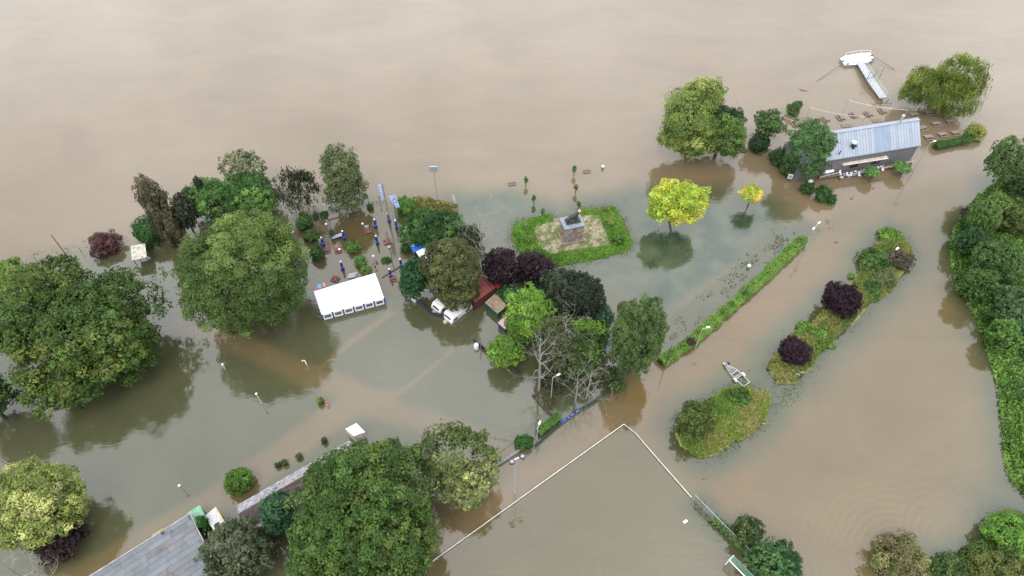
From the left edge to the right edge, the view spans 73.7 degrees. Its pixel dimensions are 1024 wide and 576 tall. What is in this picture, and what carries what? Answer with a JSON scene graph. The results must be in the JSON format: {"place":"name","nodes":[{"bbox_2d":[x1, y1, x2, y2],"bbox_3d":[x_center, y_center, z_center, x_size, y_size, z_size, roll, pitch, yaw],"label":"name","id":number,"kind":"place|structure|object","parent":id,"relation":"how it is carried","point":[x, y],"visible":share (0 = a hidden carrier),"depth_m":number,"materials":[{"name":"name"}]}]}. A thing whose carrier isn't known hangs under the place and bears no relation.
{"place":"outdoors","nodes":[
{"label":"outdoors","id":0,"kind":"place"},
{"bbox_2d":[0,0,1023,575],"bbox_3d":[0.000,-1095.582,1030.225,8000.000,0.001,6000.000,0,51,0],"label":"water","id":1,"kind":"structure","parent":0,"point":[892,416],"depth_m":145.90,"materials":[{"name":"brown liquid"}]},
{"bbox_2d":[88,228,123,258],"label":"purple shrub","id":2,"kind":"object","parent":1,"relation":"on","point":[101,240],"visible":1,"depth_m":143.64,"materials":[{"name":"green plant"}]},
{"bbox_2d":[169,191,197,233],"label":"cypress tree","id":3,"kind":"object","parent":1,"relation":"in","point":[179,207],"visible":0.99,"depth_m":141.85,"materials":[{"name":"green plant"}]},
{"bbox_2d":[217,148,267,195],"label":"sparse tree","id":4,"kind":"object","parent":1,"relation":"on","point":[242,161],"visible":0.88,"depth_m":147.64,"materials":[{"name":"green plant"}]},
{"bbox_2d":[535,372,640,427],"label":"weeds","id":5,"kind":"object","parent":1,"relation":"on","point":[601,385],"visible":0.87,"depth_m":123.37,"materials":[{"name":"green plant"}]},
{"bbox_2d":[692,104,748,158],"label":"chestnut tree","id":6,"kind":"object","parent":1,"relation":"in","point":[734,130],"visible":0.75,"depth_m":155.74,"materials":[{"name":"green plant"}]},
{"bbox_2d":[747,133,770,155],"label":"dark bush","id":7,"kind":"object","parent":1,"relation":"on","point":[762,143],"visible":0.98,"depth_m":164.61,"materials":[{"name":"green plant"}]},
{"bbox_2d":[768,146,785,166],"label":"bush","id":8,"kind":"object","parent":1,"relation":"on","point":[775,158],"visible":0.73,"depth_m":161.25,"materials":[{"name":"green plant"}]},
{"bbox_2d":[814,184,836,205],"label":"clipped bush","id":9,"kind":"object","parent":1,"relation":"on","point":[829,197],"visible":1,"depth_m":153.59,"materials":[{"name":"green plant"}]},
{"bbox_2d":[780,114,920,179],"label":"restaurant","id":10,"kind":"structure","parent":1,"relation":"on","point":[891,142],"depth_m":158.42,"materials":[{"name":"grey metal"}]},
{"bbox_2d":[840,50,873,66],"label":"pontoon","id":11,"kind":"object","parent":1,"relation":"on","point":[848,60],"visible":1,"depth_m":190.16,"materials":[{"name":"grey metal"}]},
{"bbox_2d":[856,58,888,98],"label":"gangway","id":12,"kind":"object","parent":1,"relation":"on","point":[870,79],"visible":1,"depth_m":182.64,"materials":[{"name":"metal"}]},
{"bbox_2d":[897,50,993,119],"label":"willow tree","id":13,"kind":"object","parent":1,"relation":"on","point":[952,86],"visible":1,"depth_m":169.52,"materials":[{"name":"green plant"}]},
{"bbox_2d":[963,121,988,141],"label":"yellow bush","id":14,"kind":"object","parent":1,"relation":"on","point":[974,130],"visible":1,"depth_m":167.67,"materials":[{"name":"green plant"}]},
{"bbox_2d":[507,182,1023,575],"bbox_3d":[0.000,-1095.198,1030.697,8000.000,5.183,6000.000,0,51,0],"label":"ground","id":15,"kind":"structure","parent":0,"point":[595,231],"depth_m":145.57,"materials":[{"name":"green plant"}]},
{"bbox_2d":[0,373,22,418],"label":"shady tree","id":16,"kind":"object","parent":15,"relation":"on","point":[5,393],"visible":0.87,"depth_m":116.09,"materials":[{"name":"green plant"}]},
{"bbox_2d":[0,255,26,295],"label":"leafy tree","id":17,"kind":"object","parent":15,"relation":"on","point":[8,266],"visible":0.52,"depth_m":134.95,"materials":[{"name":"green plant"}]},
{"bbox_2d":[0,452,96,554],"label":"pale tree","id":18,"kind":"object","parent":15,"relation":"on","point":[27,487],"visible":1,"depth_m":100.27,"materials":[{"name":"green plant"}]},
{"bbox_2d":[29,508,89,565],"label":"copper tree","id":19,"kind":"object","parent":15,"relation":"on","point":[70,543],"visible":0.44,"depth_m":103.25,"materials":[{"name":"purple plant"}]},
{"bbox_2d":[0,252,172,420],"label":"spreading tree","id":20,"kind":"object","parent":15,"relation":"on","point":[37,319],"visible":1,"depth_m":117.00,"materials":[{"name":"green plant"}]},
{"bbox_2d":[131,243,150,265],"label":"shelter","id":21,"kind":"object","parent":15,"relation":"on","point":[138,251],"visible":0.94,"depth_m":142.03,"materials":[{"name":"metal"}]},
{"bbox_2d":[130,214,161,247],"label":"round shrub","id":22,"kind":"object","parent":15,"relation":"on","point":[141,233],"visible":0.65,"depth_m":143.47,"materials":[{"name":"green plant"}]},
{"bbox_2d":[89,513,218,575],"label":"flat roof building","id":23,"kind":"structure","parent":15,"relation":"on","point":[171,549],"depth_m":102.32,"materials":[{"name":"metal"}]},
{"bbox_2d":[131,173,189,248],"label":"larch tree","id":24,"kind":"object","parent":15,"relation":"on","point":[155,207],"visible":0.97,"depth_m":139.81,"materials":[{"name":"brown plant"}]},
{"bbox_2d":[195,515,211,533],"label":"yard bush","id":25,"kind":"object","parent":15,"relation":"on","point":[202,522],"visible":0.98,"depth_m":105.57,"materials":[{"name":"green plant"}]},
{"bbox_2d":[205,507,227,534],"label":"louvred shed","id":26,"kind":"structure","parent":15,"relation":"on","point":[214,516],"depth_m":106.97,"materials":[{"name":"white paint"}]},
{"bbox_2d":[182,168,279,226],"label":"maple tree","id":27,"kind":"object","parent":15,"relation":"on","point":[231,196],"visible":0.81,"depth_m":145.00,"materials":[{"name":"green plant"}]},
{"bbox_2d":[192,516,279,575],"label":"silver tree","id":28,"kind":"object","parent":15,"relation":"on","point":[252,540],"visible":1,"depth_m":99.75,"materials":[{"name":"green plant"}]},
{"bbox_2d":[223,467,253,496],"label":"round tree","id":29,"kind":"object","parent":15,"relation":"on","point":[239,476],"visible":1,"depth_m":110.51,"materials":[{"name":"green plant"}]},
{"bbox_2d":[168,206,313,338],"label":"lime tree","id":30,"kind":"object","parent":15,"relation":"on","point":[243,241],"visible":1,"depth_m":119.83,"materials":[{"name":"green plant"}]},
{"bbox_2d":[258,488,296,535],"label":"yew tree","id":31,"kind":"object","parent":15,"relation":"on","point":[272,514],"visible":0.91,"depth_m":101.73,"materials":[{"name":"green plant"}]},
{"bbox_2d":[270,165,324,215],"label":"weeping tree","id":32,"kind":"object","parent":15,"relation":"on","point":[306,177],"visible":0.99,"depth_m":146.24,"materials":[{"name":"green plant"}]},
{"bbox_2d":[236,441,359,531],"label":"slate building","id":33,"kind":"structure","parent":15,"relation":"on","point":[251,505],"depth_m":108.24,"materials":[{"name":"stone"}]},
{"bbox_2d":[296,212,313,230],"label":"garden shrub","id":34,"kind":"object","parent":15,"relation":"on","point":[306,222],"visible":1,"depth_m":148.28,"materials":[{"name":"green plant"}]},
{"bbox_2d":[318,142,368,217],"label":"birch tree","id":35,"kind":"object","parent":15,"relation":"on","point":[343,176],"visible":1,"depth_m":145.22,"materials":[{"name":"green plant"}]},
{"bbox_2d":[314,273,385,319],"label":"party tent","id":36,"kind":"object","parent":15,"relation":"on","point":[354,295],"visible":1,"depth_m":135.15,"materials":[{"name":"fabric"}]},
{"bbox_2d":[346,423,366,441],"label":"flat box hut","id":37,"kind":"object","parent":15,"relation":"on","point":[355,431],"visible":0.97,"depth_m":116.82,"materials":[{"name":"white"}]},
{"bbox_2d":[280,435,441,575],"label":"horse chestnut","id":38,"kind":"object","parent":15,"relation":"on","point":[341,532],"visible":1,"depth_m":93.87,"materials":[{"name":"green plant"}]},
{"bbox_2d":[393,195,417,216],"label":"bright shrub","id":39,"kind":"object","parent":15,"relation":"on","point":[404,202],"visible":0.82,"depth_m":150.48,"materials":[{"name":"green plant"}]},
{"bbox_2d":[397,257,425,299],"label":"dense tree","id":40,"kind":"object","parent":15,"relation":"on","point":[411,285],"visible":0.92,"depth_m":131.30,"materials":[{"name":"green plant"}]},
{"bbox_2d":[407,195,459,217],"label":"amber shrub","id":41,"kind":"object","parent":15,"relation":"on","point":[432,203],"visible":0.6,"depth_m":151.62,"materials":[{"name":"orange plant"}]},
{"bbox_2d":[396,204,476,249],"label":"walnut tree","id":42,"kind":"object","parent":15,"relation":"on","point":[422,219],"visible":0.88,"depth_m":143.83,"materials":[{"name":"green plant"}]},
{"bbox_2d":[417,236,482,311],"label":"olive green tree","id":43,"kind":"object","parent":15,"relation":"on","point":[454,288],"visible":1,"depth_m":129.15,"materials":[{"name":"green plant"}]},
{"bbox_2d":[413,419,501,510],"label":"tree of heaven","id":44,"kind":"object","parent":15,"relation":"on","point":[454,473],"visible":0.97,"depth_m":104.87,"materials":[{"name":"green plant"}]},
{"bbox_2d":[443,302,472,323],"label":"caravan","id":45,"kind":"object","parent":15,"relation":"on","point":[451,317],"visible":0.61,"depth_m":133.52,"materials":[{"name":"white paint"}]},
{"bbox_2d":[455,224,484,249],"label":"shade tree","id":46,"kind":"object","parent":15,"relation":"on","point":[469,234],"visible":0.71,"depth_m":143.10,"materials":[{"name":"green plant"}]},
{"bbox_2d":[470,275,495,308],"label":"red roof shed","id":47,"kind":"structure","parent":15,"relation":"on","point":[486,291],"depth_m":135.75,"materials":[{"name":"red"}]},
{"bbox_2d":[455,195,511,266],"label":"dead tree","id":48,"kind":"object","parent":15,"relation":"on","point":[481,251],"visible":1,"depth_m":134.56,"materials":[{"name":"brown plant"}]},
{"bbox_2d":[485,294,506,318],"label":"green shed","id":49,"kind":"structure","parent":15,"relation":"on","point":[496,306],"depth_m":134.27,"materials":[{"name":"brown wood"}]},
{"bbox_2d":[479,247,519,284],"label":"purple plum","id":50,"kind":"object","parent":15,"relation":"on","point":[501,263],"visible":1,"depth_m":134.79,"materials":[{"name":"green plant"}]},
{"bbox_2d":[485,334,525,370],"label":"robinia tree","id":51,"kind":"object","parent":15,"relation":"on","point":[506,351],"visible":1,"depth_m":122.68,"materials":[{"name":"green plant"}]},
{"bbox_2d":[492,283,521,304],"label":"flowering shrub","id":52,"kind":"object","parent":15,"relation":"on","point":[501,293],"visible":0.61,"depth_m":135.29,"materials":[{"name":"green plant"}]},
{"bbox_2d":[514,433,533,451],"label":"fence bush","id":53,"kind":"object","parent":15,"relation":"on","point":[519,443],"visible":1,"depth_m":115.81,"materials":[{"name":"green plant"}]},
{"bbox_2d":[502,277,558,343],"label":"robinia tree","id":54,"kind":"object","parent":15,"relation":"on","point":[533,306],"visible":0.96,"depth_m":123.87,"materials":[{"name":"green plant"}]},
{"bbox_2d":[511,248,558,286],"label":"purple plum","id":55,"kind":"object","parent":15,"relation":"on","point":[528,262],"visible":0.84,"depth_m":136.77,"materials":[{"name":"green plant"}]},
{"bbox_2d":[507,328,566,391],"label":"bare birch","id":56,"kind":"object","parent":15,"relation":"on","point":[539,377],"visible":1,"depth_m":116.33,"materials":[{"name":"grey plant"}]},
{"bbox_2d":[536,412,561,436],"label":"fence hedge","id":57,"kind":"object","parent":15,"relation":"on","point":[545,425],"visible":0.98,"depth_m":118.63,"materials":[{"name":"green plant"}]},
{"bbox_2d":[540,368,565,390],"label":"under shrub","id":58,"kind":"object","parent":15,"relation":"on","point":[559,386],"visible":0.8,"depth_m":123.84,"materials":[{"name":"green plant"}]},
{"bbox_2d":[530,312,582,375],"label":"wild tree","id":59,"kind":"object","parent":15,"relation":"on","point":[558,328],"visible":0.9,"depth_m":118.94,"materials":[{"name":"green plant"}]},
{"bbox_2d":[433,424,691,560],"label":"pitch barrier","id":60,"kind":"object","parent":15,"relation":"on","point":[557,472],"visible":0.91,"depth_m":112.96,"materials":[{"name":"white metal"}]},
{"bbox_2d":[558,214,584,245],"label":"plinth","id":61,"kind":"structure","parent":15,"relation":"on","point":[570,234],"depth_m":144.49,"materials":[{"name":"stone"}]},
{"bbox_2d":[513,206,631,265],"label":"hedge","id":62,"kind":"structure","parent":15,"relation":"on","point":[573,253],"depth_m":146.83,"materials":[{"name":"green plant"}]},
{"bbox_2d":[539,265,606,318],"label":"pine tree","id":63,"kind":"object","parent":15,"relation":"on","point":[581,292],"visible":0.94,"depth_m":127.53,"materials":[{"name":"green plant"}]},
{"bbox_2d":[563,329,606,375],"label":"wild tree","id":64,"kind":"object","parent":15,"relation":"on","point":[587,347],"visible":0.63,"depth_m":120.59,"materials":[{"name":"green plant"}]},
{"bbox_2d":[565,316,607,339],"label":"layered tree","id":65,"kind":"object","parent":15,"relation":"on","point":[582,324],"visible":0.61,"depth_m":123.62,"materials":[{"name":"green plant"}]},
{"bbox_2d":[571,365,606,387],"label":"under shrub","id":66,"kind":"object","parent":15,"relation":"on","point":[581,375],"visible":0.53,"depth_m":124.07,"materials":[{"name":"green plant"}]},
{"bbox_2d":[587,303,614,326],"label":"cedar tree","id":67,"kind":"object","parent":15,"relation":"on","point":[608,315],"visible":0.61,"depth_m":130.25,"materials":[{"name":"green plant"}]},
{"bbox_2d":[606,291,670,376],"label":"hornbeam tree","id":68,"kind":"object","parent":15,"relation":"on","point":[641,334],"visible":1,"depth_m":114.64,"materials":[{"name":"green plant"}]},
{"bbox_2d":[645,177,712,234],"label":"golden tree","id":69,"kind":"object","parent":15,"relation":"on","point":[666,199],"visible":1,"depth_m":141.88,"materials":[{"name":"yellow plant"}]},
{"bbox_2d":[654,74,728,159],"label":"plane tree","id":70,"kind":"object","parent":15,"relation":"on","point":[678,120],"visible":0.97,"depth_m":155.03,"materials":[{"name":"green plant"}]},
{"bbox_2d":[675,397,719,442],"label":"hawthorn tree","id":71,"kind":"object","parent":15,"relation":"on","point":[697,417],"visible":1,"depth_m":114.54,"materials":[{"name":"green plant"}]},
{"bbox_2d":[675,384,771,458],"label":"grass","id":72,"kind":"structure","parent":15,"relation":"on","point":[738,423],"depth_m":119.23,"materials":[{"name":"green plant"}]},
{"bbox_2d":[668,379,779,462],"bbox_3d":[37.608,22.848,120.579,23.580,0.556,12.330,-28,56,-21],"label":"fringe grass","id":73,"kind":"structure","parent":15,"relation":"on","point":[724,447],"depth_m":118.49,"materials":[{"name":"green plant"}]},
{"bbox_2d":[657,236,807,366],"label":"long hedge","id":74,"kind":"object","parent":15,"relation":"on","point":[792,248],"visible":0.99,"depth_m":135.63,"materials":[{"name":"green plant"}]},
{"bbox_2d":[726,386,751,407],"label":"island shrub","id":75,"kind":"object","parent":15,"relation":"on","point":[739,392],"visible":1,"depth_m":121.47,"materials":[{"name":"green plant"}]},
{"bbox_2d":[709,513,771,572],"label":"ivy hedge","id":76,"kind":"object","parent":15,"relation":"on","point":[713,519],"visible":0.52,"depth_m":107.02,"materials":[{"name":"green plant"}]},
{"bbox_2d":[730,513,766,548],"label":"tree","id":77,"kind":"object","parent":15,"relation":"on","point":[745,528],"visible":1,"depth_m":104.39,"materials":[{"name":"green plant"}]},
{"bbox_2d":[737,182,763,206],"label":"golden tree","id":78,"kind":"object","parent":15,"relation":"on","point":[750,193],"visible":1,"depth_m":149.92,"materials":[{"name":"yellow plant"}]},
{"bbox_2d":[753,108,790,138],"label":"tree","id":79,"kind":"object","parent":15,"relation":"on","point":[766,120],"visible":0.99,"depth_m":162.32,"materials":[{"name":"green plant"}]},
{"bbox_2d":[743,535,802,575],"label":"tree","id":80,"kind":"object","parent":15,"relation":"on","point":[770,557],"visible":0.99,"depth_m":101.23,"materials":[{"name":"green plant"}]},
{"bbox_2d":[777,335,813,365],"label":"purple maple","id":81,"kind":"object","parent":15,"relation":"on","point":[803,348],"visible":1,"depth_m":125.25,"materials":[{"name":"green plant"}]},
{"bbox_2d":[782,117,840,179],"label":"ash tree","id":82,"kind":"object","parent":15,"relation":"on","point":[812,132],"visible":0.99,"depth_m":152.00,"materials":[{"name":"green plant"}]},
{"bbox_2d":[766,228,912,384],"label":"grass","id":83,"kind":"structure","parent":15,"relation":"on","point":[831,327],"depth_m":132.64,"materials":[{"name":"green plant"}]},
{"bbox_2d":[820,280,864,319],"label":"purple maple","id":84,"kind":"object","parent":15,"relation":"on","point":[846,299],"visible":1,"depth_m":130.74,"materials":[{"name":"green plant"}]},
{"bbox_2d":[856,248,890,271],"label":"island shrub","id":85,"kind":"object","parent":15,"relation":"on","point":[866,257],"visible":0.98,"depth_m":141.47,"materials":[{"name":"green plant"}]},
{"bbox_2d":[863,280,885,296],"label":"island shrub","id":86,"kind":"object","parent":15,"relation":"on","point":[871,286],"visible":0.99,"depth_m":137.74,"materials":[{"name":"green plant"}]},
{"bbox_2d":[870,268,897,287],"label":"island shrub","id":87,"kind":"object","parent":15,"relation":"on","point":[889,280],"visible":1,"depth_m":139.15,"materials":[{"name":"green plant"}]},
{"bbox_2d":[877,226,902,241],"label":"island shrub","id":88,"kind":"object","parent":15,"relation":"on","point":[885,230],"visible":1,"depth_m":147.15,"materials":[{"name":"green plant"}]},
{"bbox_2d":[867,528,933,575],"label":"twiggy bush","id":89,"kind":"object","parent":15,"relation":"on","point":[888,541],"visible":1,"depth_m":102.15,"materials":[{"name":"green plant"}]},
{"bbox_2d":[885,248,916,270],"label":"island shrub","id":90,"kind":"object","parent":15,"relation":"on","point":[899,264],"visible":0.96,"depth_m":141.37,"materials":[{"name":"brown plant"}]},
{"bbox_2d":[891,160,912,178],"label":"ball tree","id":91,"kind":"object","parent":15,"relation":"on","point":[901,167],"visible":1,"depth_m":158.31,"materials":[{"name":"green plant"}]},
{"bbox_2d":[928,549,973,575],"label":"corner bush","id":92,"kind":"object","parent":15,"relation":"on","point":[950,559],"visible":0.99,"depth_m":102.83,"materials":[{"name":"green plant"}]},
{"bbox_2d":[931,134,973,149],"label":"clipped hedge","id":93,"kind":"object","parent":15,"relation":"on","point":[948,143],"visible":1,"depth_m":166.56,"materials":[{"name":"green plant"}]},
{"bbox_2d":[954,225,990,255],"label":"tree","id":94,"kind":"object","parent":15,"relation":"on","point":[974,234],"visible":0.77,"depth_m":141.30,"materials":[{"name":"green plant"}]},
{"bbox_2d":[954,267,1005,304],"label":"tree","id":95,"kind":"object","parent":15,"relation":"on","point":[987,281],"visible":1,"depth_m":132.95,"materials":[{"name":"green plant"}]},
{"bbox_2d":[936,513,1023,575],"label":"undergrowth","id":96,"kind":"object","parent":15,"relation":"on","point":[991,542],"visible":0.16,"depth_m":106.01,"materials":[{"name":"green plant"}]},
{"bbox_2d":[948,182,1023,490],"bbox_3d":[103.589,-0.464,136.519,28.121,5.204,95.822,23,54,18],"label":"undergrowth","id":97,"kind":"object","parent":15,"relation":"on","point":[991,235],"visible":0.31,"depth_m":127.15,"materials":[{"name":"green plant"}]},
{"bbox_2d":[963,193,1012,232],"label":"bank poplar","id":98,"kind":"object","parent":15,"relation":"on","point":[993,207],"visible":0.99,"depth_m":142.66,"materials":[{"name":"green plant"}]},
{"bbox_2d":[957,538,1023,575],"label":"corner bush","id":99,"kind":"object","parent":15,"relation":"on","point":[987,550],"visible":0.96,"depth_m":102.52,"materials":[{"name":"green plant"}]},
{"bbox_2d":[968,235,1023,285],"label":"tree","id":100,"kind":"object","parent":15,"relation":"on","point":[1013,263],"visible":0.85,"depth_m":135.19,"materials":[{"name":"green plant"}]},
{"bbox_2d":[978,510,1023,558],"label":"corner bush","id":101,"kind":"object","parent":15,"relation":"on","point":[988,527],"visible":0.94,"depth_m":105.50,"materials":[{"name":"green plant"}]},
{"bbox_2d":[982,134,1023,185],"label":"leaning poplar","id":102,"kind":"object","parent":15,"relation":"on","point":[1007,149],"visible":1,"depth_m":148.03,"materials":[{"name":"green plant"}]},
{"bbox_2d":[983,318,1023,352],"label":"tree","id":103,"kind":"object","parent":15,"relation":"on","point":[1009,329],"visible":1,"depth_m":126.25,"materials":[{"name":"green plant"}]},
{"bbox_2d":[987,284,1023,328],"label":"tree","id":104,"kind":"object","parent":15,"relation":"on","point":[1014,302],"visible":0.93,"depth_m":129.93,"materials":[{"name":"green plant"}]},
{"bbox_2d":[994,198,1023,241],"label":"tree","id":105,"kind":"object","parent":15,"relation":"on","point":[1016,215],"visible":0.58,"depth_m":142.80,"materials":[{"name":"green plant"}]},
{"bbox_2d":[998,346,1023,487],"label":"undergrowth","id":106,"kind":"object","parent":15,"relation":"on","point":[1018,373],"visible":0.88,"depth_m":121.15,"materials":[{"name":"green plant"}]},
{"bbox_2d":[1000,175,1023,202],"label":"tree","id":107,"kind":"object","parent":15,"relation":"on","point":[1014,187],"visible":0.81,"depth_m":151.87,"materials":[{"name":"green plant"}]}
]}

